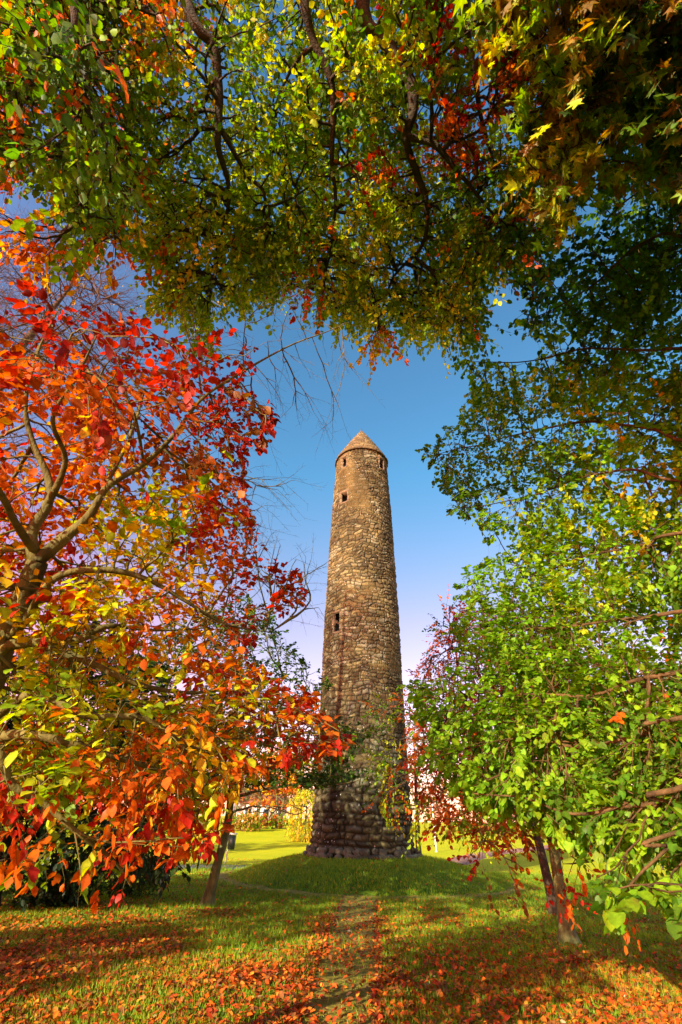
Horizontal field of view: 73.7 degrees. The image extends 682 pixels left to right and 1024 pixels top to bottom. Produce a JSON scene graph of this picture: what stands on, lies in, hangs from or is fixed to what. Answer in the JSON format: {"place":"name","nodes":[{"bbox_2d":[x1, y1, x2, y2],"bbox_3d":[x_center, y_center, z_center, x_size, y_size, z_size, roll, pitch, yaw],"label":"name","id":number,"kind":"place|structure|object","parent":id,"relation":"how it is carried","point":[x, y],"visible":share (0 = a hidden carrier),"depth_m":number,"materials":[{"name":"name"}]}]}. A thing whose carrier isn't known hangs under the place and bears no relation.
{"place":"outdoors","nodes":[
{"label":"outdoors","id":0,"kind":"place"},
{"bbox_2d":[42,864,245,868],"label":"tarmac path","id":1,"kind":"structure","parent":0,"point":[205,865],"depth_m":24.05,"materials":[{"name":"grey asphalt"}]},
{"bbox_2d":[0,815,681,1023],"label":"ground","id":2,"kind":"structure","parent":0,"point":[263,844],"depth_m":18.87,"materials":[{"name":"green plant"}]},
{"bbox_2d":[8,854,107,908],"bbox_3d":[-7.558,10.162,12.473,2.412,1.475,2.643,2,-34,0],"label":"evergreen shrub","id":3,"kind":"object","parent":2,"relation":"on","point":[80,900],"visible":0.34,"depth_m":11.97,"materials":[{"name":"green plant"}]},
{"bbox_2d":[0,197,164,492],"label":"half bare tree","id":4,"kind":"object","parent":2,"relation":"on","point":[96,293],"visible":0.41,"depth_m":15.35,"materials":[{"name":"brown plant"}]},
{"bbox_2d":[0,610,199,912],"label":"yew tree","id":5,"kind":"object","parent":2,"relation":"on","point":[153,876],"visible":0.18,"depth_m":11.03,"materials":[{"name":"green plant"}]},
{"bbox_2d":[97,845,170,899],"bbox_3d":[-6.567,11.441,14.528,2.240,1.783,2.199,-24,-42,33],"label":"evergreen shrub","id":6,"kind":"object","parent":2,"relation":"on","point":[128,889],"visible":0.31,"depth_m":13.96,"materials":[{"name":"green plant"}]},
{"bbox_2d":[0,270,384,913],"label":"beech tree","id":7,"kind":"object","parent":2,"relation":"on","point":[30,588],"visible":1,"depth_m":3.23,"materials":[{"name":"orange plant"}]},
{"bbox_2d":[196,833,207,871],"bbox_3d":[-6.742,16.376,21.997,0.520,1.653,0.110,10,-35,-12],"label":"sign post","id":8,"kind":"object","parent":2,"relation":"on","point":[199,856],"visible":0.21,"depth_m":21.76,"materials":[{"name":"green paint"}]},
{"bbox_2d":[224,833,237,863],"bbox_3d":[-6.748,20.481,27.730,0.540,1.584,0.380,-10,-36,16],"label":"litter bin","id":9,"kind":"object","parent":2,"relation":"on","point":[231,841],"visible":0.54,"depth_m":27.77,"materials":[{"name":"black metal"}]},
{"bbox_2d":[104,594,372,907],"bbox_3d":[-3.210,6.746,14.274,8.834,9.176,5.284,8,-35,-10],"label":"leaved tree","id":10,"kind":"object","parent":2,"relation":"on","point":[309,780],"visible":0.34,"depth_m":13.80,"materials":[{"name":"red plant"}]},
{"bbox_2d":[219,809,266,831],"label":"hedge","id":11,"kind":"object","parent":2,"relation":"on","point":[250,820],"visible":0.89,"depth_m":62.34,"materials":[{"name":"yellow plant"}]},
{"bbox_2d":[226,757,259,825],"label":"distant tree","id":12,"kind":"object","parent":2,"relation":"on","point":[236,807],"visible":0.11,"depth_m":72.71,"materials":[{"name":"orange plant"}]},
{"bbox_2d":[242,763,262,805],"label":"distant tree","id":13,"kind":"object","parent":2,"relation":"on","point":[250,794],"visible":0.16,"depth_m":84.45,"materials":[{"name":"orange plant"}]},
{"bbox_2d":[233,785,287,824],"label":"house","id":14,"kind":"structure","parent":2,"relation":"on","point":[251,808],"depth_m":84.60,"materials":[{"name":"white tile"}]},
{"bbox_2d":[245,745,281,814],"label":"distant tree","id":15,"kind":"object","parent":2,"relation":"on","point":[260,798],"visible":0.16,"depth_m":74.41,"materials":[{"name":"orange plant"}]},
{"bbox_2d":[253,813,291,828],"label":"hedge","id":16,"kind":"object","parent":2,"relation":"on","point":[271,823],"visible":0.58,"depth_m":67.43,"materials":[{"name":"green plant"}]},
{"bbox_2d":[261,744,301,828],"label":"distant tree","id":17,"kind":"object","parent":2,"relation":"on","point":[285,791],"visible":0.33,"depth_m":71.09,"materials":[{"name":"orange plant"}]},
{"bbox_2d":[278,763,313,818],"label":"distant tree","id":18,"kind":"object","parent":2,"relation":"on","point":[293,794],"visible":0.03,"depth_m":80.65,"materials":[{"name":"green plant"}]},
{"bbox_2d":[280,749,315,823],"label":"distant tree","id":19,"kind":"object","parent":2,"relation":"on","point":[304,764],"visible":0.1,"depth_m":73.49,"materials":[{"name":"orange plant"}]},
{"bbox_2d":[283,788,314,842],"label":"weeping tree","id":20,"kind":"object","parent":2,"relation":"on","point":[306,829],"visible":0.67,"depth_m":50.40,"materials":[{"name":"yellow plant"}]},
{"bbox_2d":[0,0,598,385],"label":"overhanging beech tree","id":21,"kind":"object","parent":2,"relation":"on","point":[68,50],"visible":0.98,"depth_m":5.80,"materials":[{"name":"green plant"}]},
{"bbox_2d":[0,854,681,1023],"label":"fallen leaves","id":22,"kind":"object","parent":2,"relation":"on","point":[266,973],"visible":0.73,"depth_m":6.00,"materials":[{"name":"orange plant"}]},
{"bbox_2d":[303,428,422,859],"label":"round tower","id":23,"kind":"structure","parent":2,"relation":"on","point":[361,658],"depth_m":25.09,"materials":[{"name":"stone"}]},
{"bbox_2d":[332,609,342,634],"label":"window","id":24,"kind":"structure","parent":23,"relation":"in","point":[336,622],"depth_m":26.39,"materials":[{"name":"stone"}]},
{"bbox_2d":[341,454,347,468],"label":"window","id":25,"kind":"structure","parent":23,"relation":"in","point":[344,463],"depth_m":33.53,"materials":[{"name":"stone"}]},
{"bbox_2d":[339,488,349,504],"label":"window","id":26,"kind":"structure","parent":23,"relation":"in","point":[344,496],"depth_m":31.48,"materials":[{"name":"stone"}]},
{"bbox_2d":[378,455,384,471],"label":"window","id":27,"kind":"structure","parent":23,"relation":"in","point":[381,461],"depth_m":33.54,"materials":[{"name":"stone"}]},
{"bbox_2d":[219,870,525,899],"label":"mound footpath","id":28,"kind":"structure","parent":2,"relation":"on","point":[225,876],"depth_m":16.54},
{"bbox_2d":[406,715,445,852],"bbox_3d":[5.031,18.475,30.842,5.734,9.060,5.748,2,-34,0],"label":"lawn tree","id":29,"kind":"object","parent":2,"relation":"on","point":[415,798],"visible":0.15,"depth_m":30.70,"materials":[{"name":"red plant"}]},
{"bbox_2d":[418,784,443,821],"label":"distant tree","id":30,"kind":"object","parent":2,"relation":"on","point":[435,805],"visible":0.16,"depth_m":87.78,"materials":[{"name":"orange plant"}]},
{"bbox_2d":[432,804,437,851],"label":"white pole","id":31,"kind":"object","parent":2,"relation":"on","point":[434,836],"visible":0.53,"depth_m":43.35,"materials":[{"name":"paint"}]},
{"bbox_2d":[358,586,591,914],"bbox_3d":[3.631,6.104,12.286,6.435,8.198,7.301,2,-34,0],"label":"park maple tree","id":32,"kind":"object","parent":2,"relation":"on","point":[545,869],"visible":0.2,"depth_m":12.10,"materials":[{"name":"red plant"}]},
{"bbox_2d":[448,821,519,835],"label":"hedge","id":33,"kind":"object","parent":2,"relation":"on","point":[492,828],"visible":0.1,"depth_m":78.05,"materials":[{"name":"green plant"}]},
{"bbox_2d":[394,598,680,954],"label":"park beech tree","id":34,"kind":"object","parent":2,"relation":"on","point":[566,928],"visible":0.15,"depth_m":7.41,"materials":[{"name":"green plant"}]},
{"bbox_2d":[396,153,681,939],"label":"lime tree","id":35,"kind":"object","parent":2,"relation":"on","point":[642,813],"visible":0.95,"depth_m":5.91,"materials":[{"name":"green plant"}]},
{"bbox_2d":[452,0,681,254],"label":"maple tree","id":36,"kind":"object","parent":2,"relation":"on","point":[611,70],"visible":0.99,"depth_m":4.23,"materials":[{"name":"green plant"}]},
{"bbox_2d":[0,0,681,821],"label":"sky","id":37,"kind":"structure","parent":0,"point":[432,548],"materials":[{"name":"blue"}]},
{"bbox_2d":[296,897,390,1023],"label":"dirt path","id":38,"kind":"structure","parent":0,"point":[326,1003],"depth_m":6.19,"materials":[{"name":"brown soil"}]},
{"bbox_2d":[451,841,590,864],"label":"red gravel path","id":39,"kind":"structure","parent":0,"point":[464,861],"depth_m":40.16,"materials":[{"name":"red gravel"}]}
]}

